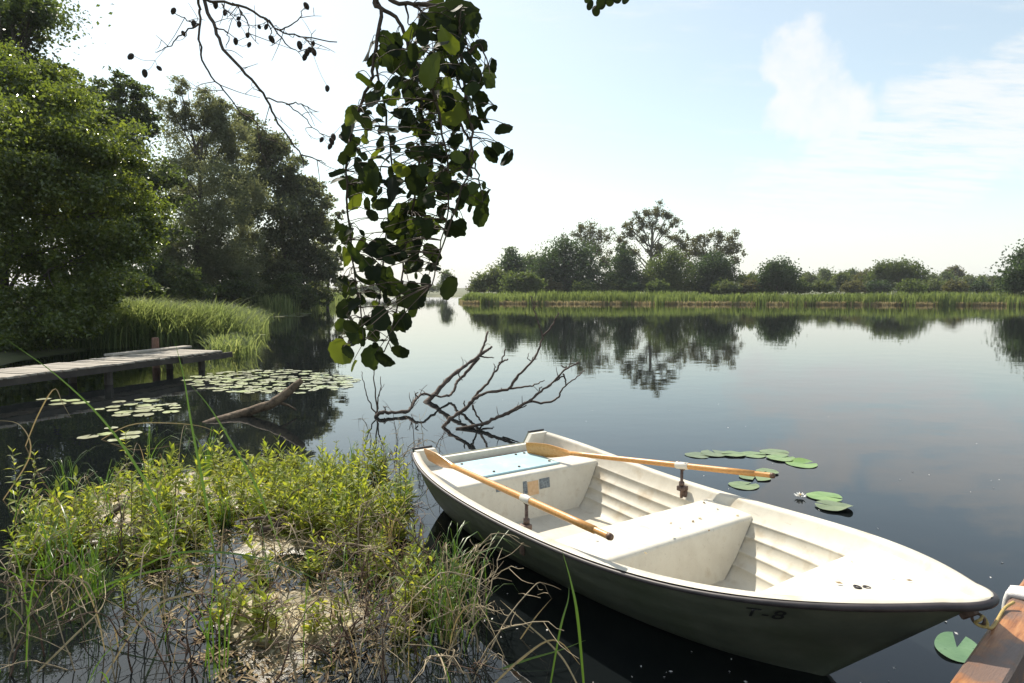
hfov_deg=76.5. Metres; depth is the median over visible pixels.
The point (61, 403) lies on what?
lily pad
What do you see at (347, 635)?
dead stem
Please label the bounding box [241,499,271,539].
dead stem
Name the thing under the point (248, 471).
reed blade
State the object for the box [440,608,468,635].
dead stem
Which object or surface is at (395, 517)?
dead stem
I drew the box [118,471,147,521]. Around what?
bank plant
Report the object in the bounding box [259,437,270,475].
bank plant
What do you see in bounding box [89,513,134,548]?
bank plant
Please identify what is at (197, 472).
bank plant
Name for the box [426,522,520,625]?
grass tuft
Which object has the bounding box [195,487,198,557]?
dry blade
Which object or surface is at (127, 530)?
dead stem
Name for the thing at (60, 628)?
dead stem
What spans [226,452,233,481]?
bank plant
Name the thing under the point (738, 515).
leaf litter
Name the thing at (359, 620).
dead stem
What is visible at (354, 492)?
bank plant
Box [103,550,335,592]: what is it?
reed blade
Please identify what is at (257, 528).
dead stem
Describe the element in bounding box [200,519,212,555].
bank plant
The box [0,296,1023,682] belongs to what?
lake water
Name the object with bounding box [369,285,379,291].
tree
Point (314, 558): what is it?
bank plant
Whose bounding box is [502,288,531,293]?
undergrowth bush
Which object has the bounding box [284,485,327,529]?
bank plant
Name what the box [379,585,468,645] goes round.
grass tuft
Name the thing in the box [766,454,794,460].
lily pad
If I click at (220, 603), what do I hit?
bank plant
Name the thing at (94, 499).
bank plant
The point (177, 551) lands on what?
dead stem
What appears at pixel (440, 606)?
reed blade
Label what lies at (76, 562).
dead stem
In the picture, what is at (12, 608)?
dead stem
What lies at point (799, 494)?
water lily
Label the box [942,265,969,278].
tree
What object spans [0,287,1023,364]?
ground
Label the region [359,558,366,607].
dead stem
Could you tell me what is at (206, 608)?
dead stem
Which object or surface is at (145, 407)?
lily pad
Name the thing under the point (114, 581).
reed blade
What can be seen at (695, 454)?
lily pad
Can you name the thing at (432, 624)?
grass tuft
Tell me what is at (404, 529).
dead stem
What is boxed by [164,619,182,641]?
reed blade
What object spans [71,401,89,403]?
lily pad
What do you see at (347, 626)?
dry blade
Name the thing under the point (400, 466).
bank plant
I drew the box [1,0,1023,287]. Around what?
sky
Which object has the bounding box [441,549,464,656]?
reed blade
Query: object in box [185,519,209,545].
dead stem
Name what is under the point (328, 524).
bank plant
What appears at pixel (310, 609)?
bank plant
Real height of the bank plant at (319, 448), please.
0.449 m
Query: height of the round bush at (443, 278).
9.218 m
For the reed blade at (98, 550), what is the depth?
4.10 m
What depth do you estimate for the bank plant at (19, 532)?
4.69 m
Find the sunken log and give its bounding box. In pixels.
[203,378,303,421]
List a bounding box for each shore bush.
[65,268,168,303]
[137,260,220,304]
[193,269,264,306]
[241,274,280,307]
[255,272,323,311]
[303,280,338,308]
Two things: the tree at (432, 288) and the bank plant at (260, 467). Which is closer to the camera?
the bank plant at (260, 467)
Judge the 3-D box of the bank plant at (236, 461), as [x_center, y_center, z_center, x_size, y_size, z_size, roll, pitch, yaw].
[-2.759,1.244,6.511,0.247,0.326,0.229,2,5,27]
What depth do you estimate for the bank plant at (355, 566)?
4.24 m
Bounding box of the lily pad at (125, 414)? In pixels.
[112,413,130,415]
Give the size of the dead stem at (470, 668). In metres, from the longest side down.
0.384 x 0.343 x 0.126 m
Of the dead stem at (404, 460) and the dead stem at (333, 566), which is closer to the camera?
the dead stem at (333, 566)
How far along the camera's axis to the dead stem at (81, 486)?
5.12 m
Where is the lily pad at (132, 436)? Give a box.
[120,435,139,438]
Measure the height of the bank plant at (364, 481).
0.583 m
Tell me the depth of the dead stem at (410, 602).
3.17 m
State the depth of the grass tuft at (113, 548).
4.52 m
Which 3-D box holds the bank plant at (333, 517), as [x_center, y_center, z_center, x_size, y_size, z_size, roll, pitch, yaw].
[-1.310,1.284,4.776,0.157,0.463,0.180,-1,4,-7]
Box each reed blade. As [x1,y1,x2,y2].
[0,567,42,605]
[0,588,40,618]
[5,540,30,630]
[6,339,184,565]
[11,489,39,537]
[25,561,50,667]
[47,532,94,604]
[57,565,273,617]
[61,505,103,591]
[83,535,180,575]
[88,622,182,682]
[96,528,107,582]
[100,479,175,536]
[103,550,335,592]
[119,581,123,610]
[137,498,157,534]
[151,600,218,678]
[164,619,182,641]
[171,487,207,548]
[175,343,216,565]
[190,384,280,549]
[193,593,209,681]
[203,587,214,677]
[205,564,216,666]
[214,581,219,672]
[223,580,225,670]
[226,574,232,667]
[256,520,269,604]
[303,587,312,669]
[341,544,345,641]
[350,567,384,613]
[359,576,427,656]
[397,636,450,682]
[426,552,476,664]
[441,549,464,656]
[466,617,500,649]
[500,640,584,668]
[550,593,568,682]
[562,551,584,682]
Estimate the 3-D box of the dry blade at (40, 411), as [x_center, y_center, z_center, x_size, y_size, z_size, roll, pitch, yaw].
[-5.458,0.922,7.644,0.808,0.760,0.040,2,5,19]
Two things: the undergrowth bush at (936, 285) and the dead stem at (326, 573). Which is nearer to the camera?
the dead stem at (326, 573)
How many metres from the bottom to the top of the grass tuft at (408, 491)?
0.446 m
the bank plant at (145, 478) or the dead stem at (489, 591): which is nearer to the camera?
the dead stem at (489, 591)
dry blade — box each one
[3,421,30,499]
[15,491,36,524]
[25,388,69,445]
[27,606,35,665]
[29,502,60,568]
[36,581,105,671]
[74,575,104,649]
[79,597,153,642]
[101,577,306,680]
[103,422,210,438]
[153,479,173,526]
[158,546,165,622]
[172,610,198,670]
[175,562,279,600]
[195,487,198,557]
[203,534,306,580]
[217,533,289,578]
[219,588,260,632]
[220,505,231,582]
[301,595,358,666]
[408,587,418,675]
[448,604,502,654]
[494,639,577,682]
[500,600,576,682]
[520,598,551,638]
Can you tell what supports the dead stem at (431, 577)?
on the lake water
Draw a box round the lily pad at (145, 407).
[136,406,155,408]
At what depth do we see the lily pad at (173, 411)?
9.93 m
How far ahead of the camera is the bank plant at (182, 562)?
4.22 m
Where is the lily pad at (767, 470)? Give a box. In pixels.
[756,468,778,473]
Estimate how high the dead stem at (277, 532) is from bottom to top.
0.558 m
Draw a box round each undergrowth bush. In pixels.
[465,276,486,292]
[486,287,503,293]
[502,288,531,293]
[543,275,565,292]
[570,278,600,293]
[595,278,619,292]
[622,280,644,293]
[644,278,675,292]
[709,277,729,294]
[717,279,742,293]
[736,275,769,293]
[788,278,814,294]
[812,278,835,293]
[838,278,867,293]
[864,278,896,293]
[893,278,928,294]
[923,278,945,293]
[940,278,970,293]
[969,277,991,293]
[991,282,1009,293]
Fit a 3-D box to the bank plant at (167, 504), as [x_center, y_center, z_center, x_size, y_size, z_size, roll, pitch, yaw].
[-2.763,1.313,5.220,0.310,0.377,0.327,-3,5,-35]
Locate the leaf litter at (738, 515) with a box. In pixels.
[609,502,912,583]
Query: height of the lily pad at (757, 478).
0.004 m
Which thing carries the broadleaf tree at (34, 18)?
on the ground at (10, 356)
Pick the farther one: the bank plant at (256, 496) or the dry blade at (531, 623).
the bank plant at (256, 496)
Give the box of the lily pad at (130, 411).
[114,410,133,413]
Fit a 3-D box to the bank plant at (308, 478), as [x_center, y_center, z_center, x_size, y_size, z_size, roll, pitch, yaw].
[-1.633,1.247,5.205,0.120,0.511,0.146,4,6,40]
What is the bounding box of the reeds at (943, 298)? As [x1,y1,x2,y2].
[458,289,1023,305]
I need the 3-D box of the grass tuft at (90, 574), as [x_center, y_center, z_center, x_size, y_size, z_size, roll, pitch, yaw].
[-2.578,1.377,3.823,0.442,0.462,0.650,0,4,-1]
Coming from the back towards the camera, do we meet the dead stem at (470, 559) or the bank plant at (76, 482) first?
the bank plant at (76, 482)
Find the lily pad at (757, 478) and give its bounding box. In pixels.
[739,475,770,480]
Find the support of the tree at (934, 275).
on the ground at (10, 356)
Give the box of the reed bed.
[0,295,280,357]
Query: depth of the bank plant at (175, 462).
5.81 m
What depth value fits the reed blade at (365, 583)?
3.74 m
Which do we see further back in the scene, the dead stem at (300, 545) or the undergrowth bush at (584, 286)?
the undergrowth bush at (584, 286)
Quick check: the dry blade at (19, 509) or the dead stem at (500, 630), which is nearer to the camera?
the dead stem at (500, 630)
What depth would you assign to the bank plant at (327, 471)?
5.33 m
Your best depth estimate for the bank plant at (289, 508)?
4.89 m
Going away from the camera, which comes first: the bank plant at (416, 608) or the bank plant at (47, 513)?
the bank plant at (416, 608)
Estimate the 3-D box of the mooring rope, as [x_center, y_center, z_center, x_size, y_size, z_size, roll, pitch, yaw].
[2.021,1.130,2.706,0.469,0.116,0.049,-4,6,-39]
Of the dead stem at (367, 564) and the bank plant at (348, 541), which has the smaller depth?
the dead stem at (367, 564)
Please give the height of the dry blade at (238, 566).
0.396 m
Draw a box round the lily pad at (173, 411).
[162,410,178,412]
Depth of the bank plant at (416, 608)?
3.70 m
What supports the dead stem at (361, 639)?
on the lake water
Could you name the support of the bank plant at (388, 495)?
on the mud bank
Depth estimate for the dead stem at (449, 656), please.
2.83 m
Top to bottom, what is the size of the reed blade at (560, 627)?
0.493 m
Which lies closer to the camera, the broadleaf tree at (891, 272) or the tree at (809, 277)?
the broadleaf tree at (891, 272)
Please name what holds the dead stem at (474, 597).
on the lake water
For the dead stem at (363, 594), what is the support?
on the lake water
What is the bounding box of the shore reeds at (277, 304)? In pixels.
[249,292,354,314]
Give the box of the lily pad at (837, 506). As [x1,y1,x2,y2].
[815,500,851,510]
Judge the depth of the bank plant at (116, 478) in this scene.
6.04 m
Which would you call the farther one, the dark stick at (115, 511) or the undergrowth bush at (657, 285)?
the undergrowth bush at (657, 285)
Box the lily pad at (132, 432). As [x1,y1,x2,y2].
[121,431,141,434]
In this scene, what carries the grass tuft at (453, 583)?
on the lake water
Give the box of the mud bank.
[64,472,396,682]
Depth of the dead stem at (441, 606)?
3.37 m
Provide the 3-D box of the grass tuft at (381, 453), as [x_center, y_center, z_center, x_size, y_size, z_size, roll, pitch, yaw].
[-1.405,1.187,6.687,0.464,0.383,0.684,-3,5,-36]
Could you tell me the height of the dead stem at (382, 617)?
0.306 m
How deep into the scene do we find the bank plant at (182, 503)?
5.21 m
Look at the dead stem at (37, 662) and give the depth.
3.04 m
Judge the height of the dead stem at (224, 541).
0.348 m
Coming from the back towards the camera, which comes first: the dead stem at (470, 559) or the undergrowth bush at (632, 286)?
the undergrowth bush at (632, 286)
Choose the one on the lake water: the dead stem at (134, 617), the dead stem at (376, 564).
the dead stem at (134, 617)
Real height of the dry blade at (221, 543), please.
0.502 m
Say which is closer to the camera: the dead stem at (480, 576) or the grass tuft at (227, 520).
the dead stem at (480, 576)
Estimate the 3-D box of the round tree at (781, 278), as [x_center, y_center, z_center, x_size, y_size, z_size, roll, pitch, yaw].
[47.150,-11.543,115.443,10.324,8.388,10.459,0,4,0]
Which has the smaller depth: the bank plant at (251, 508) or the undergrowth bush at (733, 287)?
the bank plant at (251, 508)
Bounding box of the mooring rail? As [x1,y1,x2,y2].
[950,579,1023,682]
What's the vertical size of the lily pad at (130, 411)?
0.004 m
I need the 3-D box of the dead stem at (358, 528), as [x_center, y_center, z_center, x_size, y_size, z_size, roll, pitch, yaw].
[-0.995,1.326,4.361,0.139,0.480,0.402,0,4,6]
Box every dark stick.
[104,499,125,522]
[239,515,289,533]
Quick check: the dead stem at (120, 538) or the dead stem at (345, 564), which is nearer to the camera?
the dead stem at (345, 564)
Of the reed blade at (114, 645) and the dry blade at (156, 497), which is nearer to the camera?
the reed blade at (114, 645)
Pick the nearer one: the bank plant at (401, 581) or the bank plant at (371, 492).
the bank plant at (401, 581)
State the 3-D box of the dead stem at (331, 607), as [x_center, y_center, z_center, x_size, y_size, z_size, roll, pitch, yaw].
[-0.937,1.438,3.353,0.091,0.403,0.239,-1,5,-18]
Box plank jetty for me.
[0,337,232,386]
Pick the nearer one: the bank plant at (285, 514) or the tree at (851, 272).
the bank plant at (285, 514)
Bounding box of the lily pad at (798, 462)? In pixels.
[785,458,817,467]
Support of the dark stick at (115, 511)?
on the mud bank
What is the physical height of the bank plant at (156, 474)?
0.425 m
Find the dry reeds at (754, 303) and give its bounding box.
[459,299,1022,305]
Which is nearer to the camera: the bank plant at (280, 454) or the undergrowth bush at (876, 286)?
the bank plant at (280, 454)
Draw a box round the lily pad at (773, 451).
[760,449,788,454]
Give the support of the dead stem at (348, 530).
on the mud bank
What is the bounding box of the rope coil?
[1001,585,1023,608]
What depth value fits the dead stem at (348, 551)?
3.95 m
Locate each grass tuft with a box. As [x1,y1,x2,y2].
[1,492,116,581]
[11,489,61,547]
[19,476,126,532]
[21,503,118,586]
[32,452,94,492]
[40,544,151,599]
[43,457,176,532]
[58,533,123,604]
[80,458,135,498]
[82,517,138,558]
[109,470,162,502]
[118,425,197,475]
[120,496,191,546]
[175,427,234,476]
[176,479,250,527]
[309,482,354,524]
[325,436,357,469]
[355,469,427,521]
[355,495,434,556]
[362,437,409,470]
[366,474,403,497]
[368,532,505,638]
[376,468,426,510]
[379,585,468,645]
[410,544,502,646]
[413,550,484,640]
[418,521,521,589]
[424,521,476,587]
[424,542,480,613]
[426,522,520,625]
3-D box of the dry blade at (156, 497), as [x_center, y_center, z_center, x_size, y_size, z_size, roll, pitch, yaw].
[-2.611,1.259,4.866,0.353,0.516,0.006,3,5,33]
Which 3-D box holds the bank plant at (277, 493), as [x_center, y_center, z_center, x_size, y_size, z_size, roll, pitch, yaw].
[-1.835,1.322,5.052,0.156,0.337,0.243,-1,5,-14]
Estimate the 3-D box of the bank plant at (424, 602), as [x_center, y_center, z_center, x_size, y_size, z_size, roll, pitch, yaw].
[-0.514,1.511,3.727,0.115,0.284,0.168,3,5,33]
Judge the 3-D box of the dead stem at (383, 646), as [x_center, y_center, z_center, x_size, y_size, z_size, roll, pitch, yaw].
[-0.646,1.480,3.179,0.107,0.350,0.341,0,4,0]
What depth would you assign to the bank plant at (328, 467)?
5.73 m
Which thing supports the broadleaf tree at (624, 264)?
on the ground at (10, 356)
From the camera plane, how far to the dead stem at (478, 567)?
3.71 m
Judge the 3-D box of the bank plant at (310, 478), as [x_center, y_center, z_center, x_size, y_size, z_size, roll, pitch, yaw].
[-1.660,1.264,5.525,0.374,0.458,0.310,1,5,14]
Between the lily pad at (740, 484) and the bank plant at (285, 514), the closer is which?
the bank plant at (285, 514)
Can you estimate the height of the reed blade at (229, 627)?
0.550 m
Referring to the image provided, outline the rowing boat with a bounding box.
[411,429,999,675]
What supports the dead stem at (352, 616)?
on the mud bank
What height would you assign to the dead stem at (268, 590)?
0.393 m
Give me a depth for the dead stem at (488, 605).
3.39 m
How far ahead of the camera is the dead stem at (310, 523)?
4.62 m
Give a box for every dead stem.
[0,538,21,595]
[0,553,35,620]
[0,555,18,602]
[0,568,44,656]
[0,660,66,669]
[1,575,29,651]
[8,597,70,672]
[9,552,76,675]
[16,465,53,515]
[19,609,80,646]
[21,526,71,614]
[23,565,68,615]
[43,541,91,599]
[45,560,104,618]
[46,567,103,633]
[47,591,163,672]
[48,582,75,670]
[54,522,125,564]
[56,578,93,628]
[67,472,103,508]
[69,544,94,619]
[73,580,121,681]
[87,480,160,562]
[88,512,109,554]
[88,582,138,635]
[90,483,104,524]
[90,586,121,629]
[91,484,127,562]
[92,504,140,546]
[97,523,117,558]
[100,463,144,515]
[106,625,130,668]
[112,510,155,566]
[112,584,153,650]
[120,578,171,615]
[122,523,198,543]
[124,540,185,636]
[127,481,155,513]
[127,554,173,589]
[138,561,213,609]
[138,621,173,682]
[142,602,197,674]
[149,536,191,574]
[152,506,194,614]
[154,588,213,682]
[155,598,173,660]
[156,576,175,594]
[159,512,174,574]
[159,627,207,682]
[173,587,240,658]
[180,505,225,559]
[180,520,203,549]
[181,585,218,640]
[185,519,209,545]
[192,559,250,625]
[194,497,203,524]
[196,536,223,602]
[198,526,236,564]
[208,561,256,647]
[216,559,275,635]
[222,571,307,631]
[222,574,276,644]
[226,519,282,549]
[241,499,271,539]
[241,598,311,652]
[245,521,301,592]
[249,538,281,604]
[252,617,333,659]
[253,549,269,582]
[258,505,290,562]
[259,589,301,647]
[261,527,310,543]
[264,611,302,652]
[265,572,309,593]
[266,538,363,578]
[266,564,291,600]
[269,511,324,545]
[273,482,313,538]
[273,522,318,555]
[274,507,297,549]
[274,604,343,682]
[275,594,351,682]
[278,592,381,643]
[284,528,306,554]
[287,613,355,681]
[294,511,317,550]
[302,593,391,623]
[305,571,359,681]
[306,562,360,619]
[306,606,331,642]
[307,604,348,675]
[310,528,365,621]
[314,537,395,619]
[316,537,331,593]
[318,507,364,542]
[318,534,355,613]
[320,540,347,580]
[322,584,339,636]
[323,521,374,598]
[324,518,402,575]
[325,572,386,653]
[327,603,369,676]
[329,540,402,603]
[331,592,403,652]
[333,593,364,647]
[334,538,401,586]
[336,494,376,557]
[338,630,377,673]
[340,504,362,546]
[343,578,412,643]
[345,566,415,620]
[346,576,376,628]
[349,498,375,571]
[349,609,375,681]
[350,487,363,545]
[351,594,377,654]
[353,597,380,657]
[356,490,369,549]
[356,549,380,599]
[357,491,385,564]
[357,525,384,591]
[358,595,404,642]
[359,545,384,585]
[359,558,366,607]
[360,527,387,565]
[361,600,406,680]
[362,547,400,574]
[362,591,404,681]
[364,615,408,677]
[365,512,410,552]
[367,602,403,679]
[368,504,434,573]
[370,574,435,672]
[372,572,399,644]
[372,596,393,682]
[374,571,483,678]
[376,564,428,662]
[382,533,419,608]
[388,439,443,478]
[393,445,414,488]
[394,498,430,554]
[394,603,466,682]
[396,565,422,615]
[398,541,436,584]
[400,605,506,652]
[402,413,415,442]
[405,593,470,637]
[405,613,425,649]
[409,552,451,611]
[410,615,430,659]
[411,642,470,682]
[412,577,462,630]
[413,510,440,598]
[414,580,444,638]
[417,569,454,635]
[423,654,452,682]
[428,657,507,682]
[430,559,480,628]
[436,419,460,453]
[436,554,477,626]
[436,601,499,649]
[437,641,462,682]
[440,539,454,595]
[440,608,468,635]
[448,545,490,574]
[449,590,487,619]
[450,533,499,576]
[457,533,530,608]
[459,540,499,619]
[459,561,503,656]
[459,592,501,646]
[460,562,493,652]
[468,550,490,616]
[470,543,522,644]
[473,653,503,681]
[476,566,532,622]
[478,612,578,661]
[482,582,560,663]
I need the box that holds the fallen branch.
[361,296,584,428]
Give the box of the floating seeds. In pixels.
[484,388,1002,682]
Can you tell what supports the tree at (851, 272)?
on the ground at (10, 356)
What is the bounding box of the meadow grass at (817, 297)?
[690,295,1002,302]
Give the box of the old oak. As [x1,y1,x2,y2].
[612,199,694,267]
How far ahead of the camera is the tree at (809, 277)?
167.57 m
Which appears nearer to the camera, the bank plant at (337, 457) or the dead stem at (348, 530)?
the dead stem at (348, 530)
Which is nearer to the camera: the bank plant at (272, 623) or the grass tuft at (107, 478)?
the bank plant at (272, 623)
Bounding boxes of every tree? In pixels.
[0,0,114,155]
[0,37,180,352]
[77,65,205,274]
[146,75,281,301]
[221,104,342,295]
[312,177,345,307]
[358,283,368,291]
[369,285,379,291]
[428,283,435,292]
[490,245,531,274]
[523,228,610,294]
[560,218,619,279]
[601,242,646,294]
[636,243,703,293]
[680,227,747,275]
[683,245,740,294]
[750,252,809,294]
[799,271,820,293]
[812,264,838,294]
[824,270,853,293]
[844,267,858,280]
[852,269,871,283]
[854,254,936,293]
[926,271,948,283]
[939,270,960,283]
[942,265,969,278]
[954,271,983,292]
[977,272,988,294]
[981,273,1001,293]
[985,239,1023,295]
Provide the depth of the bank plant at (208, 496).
5.47 m
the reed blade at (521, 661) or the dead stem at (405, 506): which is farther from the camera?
the dead stem at (405, 506)
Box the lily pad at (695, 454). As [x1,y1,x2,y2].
[685,452,707,457]
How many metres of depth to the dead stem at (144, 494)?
5.13 m
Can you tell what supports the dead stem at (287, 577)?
on the lake water
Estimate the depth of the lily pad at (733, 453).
7.36 m
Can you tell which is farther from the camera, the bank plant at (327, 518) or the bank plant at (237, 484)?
the bank plant at (237, 484)
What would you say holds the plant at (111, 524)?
on the mud bank
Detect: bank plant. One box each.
[1,526,41,564]
[5,446,27,518]
[10,496,34,547]
[14,520,67,563]
[19,475,68,524]
[21,490,66,533]
[21,525,47,562]
[22,451,46,514]
[27,516,53,546]
[29,487,85,530]
[34,496,79,563]
[40,510,98,557]
[60,508,97,547]
[65,465,111,519]
[66,484,102,526]
[69,562,104,586]
[79,486,105,537]
[79,491,105,514]
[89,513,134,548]
[92,463,128,503]
[106,506,142,554]
[112,467,126,489]
[112,539,137,600]
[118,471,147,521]
[119,429,140,486]
[119,470,141,547]
[121,481,172,531]
[123,475,156,518]
[125,462,167,503]
[131,503,175,568]
[134,513,155,546]
[137,520,171,568]
[138,508,166,550]
[143,445,157,480]
[143,460,153,524]
[143,478,172,513]
[145,441,183,485]
[149,466,177,502]
[149,513,172,552]
[157,482,189,521]
[161,482,184,517]
[165,451,185,495]
[165,501,205,543]
[166,442,210,494]
[170,541,194,579]
[173,479,201,521]
[181,454,214,504]
[182,472,217,523]
[186,474,206,538]
[186,526,204,543]
[196,483,222,510]
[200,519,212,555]
[200,575,250,632]
[201,476,247,520]
[204,429,232,482]
[208,460,222,480]
[210,469,231,505]
[211,442,227,495]
[213,488,235,521]
[220,446,235,470]
[222,463,237,487]
[222,484,234,507]
[224,461,251,491]
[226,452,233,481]
[226,573,279,642]
[227,450,245,475]
[227,569,253,620]
[230,459,256,483]
[233,469,252,511]
[233,483,263,523]
[233,502,256,528]
[234,461,247,491]
[237,440,275,482]
[237,448,258,478]
[241,470,295,522]
[241,527,283,582]
[246,588,295,647]
[247,472,267,515]
[249,467,272,495]
[255,496,270,525]
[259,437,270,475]
[260,451,289,486]
[261,435,310,475]
[263,448,278,474]
[263,479,282,500]
[265,460,294,497]
[265,462,300,499]
[265,479,295,506]
[267,488,283,524]
[268,450,280,491]
[268,484,279,500]
[269,492,295,521]
[269,515,285,534]
[273,471,305,518]
[275,483,306,524]
[277,455,317,492]
[277,466,296,481]
[280,450,302,472]
[280,491,307,534]
[280,509,302,538]
[281,450,296,476]
[282,451,345,512]
[283,463,311,509]
[284,460,294,490]
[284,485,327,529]
[287,444,314,471]
[289,500,319,543]
[295,455,305,485]
[295,473,319,531]
[295,552,318,577]
[299,580,333,634]
[300,463,320,502]
[300,464,334,492]
[302,490,322,538]
[302,607,328,633]
[303,462,333,483]
[303,527,328,576]
[305,464,316,504]
[306,490,329,531]
[311,479,354,518]
[316,435,326,478]
[316,446,338,476]
[316,500,349,532]
[318,455,336,507]
[319,498,334,530]
[321,451,346,483]
[322,517,347,548]
[322,584,357,625]
[323,489,342,537]
[325,463,343,492]
[325,537,340,554]
[327,454,347,487]
[328,479,350,508]
[329,466,355,487]
[329,526,356,559]
[330,455,348,480]
[330,491,352,537]
[331,440,346,476]
[331,453,358,508]
[335,482,350,519]
[336,468,351,527]
[340,451,365,481]
[340,516,372,547]
[341,466,378,499]
[343,449,366,470]
[343,511,365,533]
[344,468,363,498]
[344,489,379,537]
[348,540,399,575]
[348,565,360,575]
[351,484,368,506]
[352,468,400,533]
[352,511,375,542]
[353,456,365,498]
[355,429,378,472]
[359,466,387,529]
[360,515,406,555]
[361,436,402,476]
[361,518,374,562]
[363,443,383,475]
[363,502,385,560]
[366,589,380,629]
[372,477,393,526]
[372,527,403,574]
[374,557,439,615]
[376,489,400,542]
[377,477,410,523]
[378,463,394,515]
[381,587,407,639]
[383,507,407,548]
[385,462,413,532]
[388,592,420,640]
[390,472,417,498]
[390,544,430,621]
[391,447,411,518]
[394,457,403,494]
[394,470,413,495]
[398,487,416,504]
[404,518,430,570]
[407,581,433,613]
[409,545,440,615]
[412,534,431,574]
[434,553,459,608]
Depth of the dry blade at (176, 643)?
3.16 m
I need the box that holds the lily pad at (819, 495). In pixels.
[806,491,842,501]
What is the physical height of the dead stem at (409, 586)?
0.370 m
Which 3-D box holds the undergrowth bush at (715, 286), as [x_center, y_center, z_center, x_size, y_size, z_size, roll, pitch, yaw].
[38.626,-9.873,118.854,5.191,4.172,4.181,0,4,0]
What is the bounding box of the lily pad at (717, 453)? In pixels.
[701,450,728,456]
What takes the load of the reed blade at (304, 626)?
on the lake water
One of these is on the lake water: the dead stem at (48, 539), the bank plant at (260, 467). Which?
the dead stem at (48, 539)
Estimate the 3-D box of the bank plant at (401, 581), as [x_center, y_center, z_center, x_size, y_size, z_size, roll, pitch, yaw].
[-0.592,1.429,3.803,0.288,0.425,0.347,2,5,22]
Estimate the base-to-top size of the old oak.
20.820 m
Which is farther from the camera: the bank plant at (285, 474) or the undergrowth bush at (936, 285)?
the undergrowth bush at (936, 285)
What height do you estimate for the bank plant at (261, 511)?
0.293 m
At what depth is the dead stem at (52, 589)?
3.65 m
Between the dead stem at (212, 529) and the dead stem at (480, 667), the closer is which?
the dead stem at (480, 667)
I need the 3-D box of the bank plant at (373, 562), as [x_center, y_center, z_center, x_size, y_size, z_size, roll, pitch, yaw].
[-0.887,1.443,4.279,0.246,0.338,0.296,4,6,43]
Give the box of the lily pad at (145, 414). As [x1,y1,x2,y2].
[133,413,153,415]
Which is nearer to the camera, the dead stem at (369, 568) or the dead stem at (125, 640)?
the dead stem at (125, 640)
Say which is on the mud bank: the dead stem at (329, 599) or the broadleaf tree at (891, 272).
the dead stem at (329, 599)
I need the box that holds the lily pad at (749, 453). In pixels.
[742,451,765,457]
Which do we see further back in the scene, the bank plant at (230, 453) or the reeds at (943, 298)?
the reeds at (943, 298)
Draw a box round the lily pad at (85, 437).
[77,435,98,438]
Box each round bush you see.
[437,269,455,288]
[467,264,511,292]
[491,268,547,292]
[523,251,538,272]
[730,271,758,283]
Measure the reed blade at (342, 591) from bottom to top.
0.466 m
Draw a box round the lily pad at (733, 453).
[722,451,744,456]
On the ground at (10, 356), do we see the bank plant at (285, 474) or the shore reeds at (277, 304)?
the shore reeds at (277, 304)
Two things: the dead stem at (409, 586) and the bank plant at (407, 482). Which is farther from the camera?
the bank plant at (407, 482)
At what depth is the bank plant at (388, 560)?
4.26 m
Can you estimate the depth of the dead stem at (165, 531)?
4.67 m
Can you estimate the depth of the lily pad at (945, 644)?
3.38 m
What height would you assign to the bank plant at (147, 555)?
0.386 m
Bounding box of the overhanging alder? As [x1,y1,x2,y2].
[127,0,628,371]
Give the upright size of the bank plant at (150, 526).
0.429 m
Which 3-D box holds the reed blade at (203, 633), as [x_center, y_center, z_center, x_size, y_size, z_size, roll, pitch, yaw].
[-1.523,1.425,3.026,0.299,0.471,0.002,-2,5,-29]
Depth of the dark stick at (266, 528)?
4.86 m
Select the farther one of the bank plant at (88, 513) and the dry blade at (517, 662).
the bank plant at (88, 513)
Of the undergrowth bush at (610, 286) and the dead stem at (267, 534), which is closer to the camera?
the dead stem at (267, 534)
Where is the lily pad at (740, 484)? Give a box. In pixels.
[728,481,758,489]
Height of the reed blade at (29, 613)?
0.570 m
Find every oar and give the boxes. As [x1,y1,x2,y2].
[424,448,613,540]
[526,442,774,477]
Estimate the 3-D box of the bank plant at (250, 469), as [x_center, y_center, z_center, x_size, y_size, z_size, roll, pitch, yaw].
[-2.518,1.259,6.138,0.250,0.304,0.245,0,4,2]
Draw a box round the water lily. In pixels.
[794,492,804,496]
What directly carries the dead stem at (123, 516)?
on the mud bank
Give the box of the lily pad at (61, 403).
[48,402,65,404]
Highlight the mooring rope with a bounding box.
[973,601,1014,629]
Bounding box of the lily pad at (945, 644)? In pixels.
[934,632,976,662]
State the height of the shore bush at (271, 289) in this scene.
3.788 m
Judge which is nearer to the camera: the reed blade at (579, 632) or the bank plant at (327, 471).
the reed blade at (579, 632)
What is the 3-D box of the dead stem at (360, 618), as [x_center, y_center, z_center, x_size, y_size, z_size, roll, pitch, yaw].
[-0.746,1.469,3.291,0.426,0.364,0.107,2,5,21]
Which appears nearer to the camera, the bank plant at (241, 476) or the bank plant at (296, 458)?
the bank plant at (241, 476)
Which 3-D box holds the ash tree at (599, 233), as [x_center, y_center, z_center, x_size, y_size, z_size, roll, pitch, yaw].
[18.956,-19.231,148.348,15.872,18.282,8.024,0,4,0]
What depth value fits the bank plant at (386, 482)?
5.07 m
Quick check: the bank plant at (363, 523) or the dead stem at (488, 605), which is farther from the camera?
the bank plant at (363, 523)
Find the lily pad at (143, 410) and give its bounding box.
[134,409,151,411]
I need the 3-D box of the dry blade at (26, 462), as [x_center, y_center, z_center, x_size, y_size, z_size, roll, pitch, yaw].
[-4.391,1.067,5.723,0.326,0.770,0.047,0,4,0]

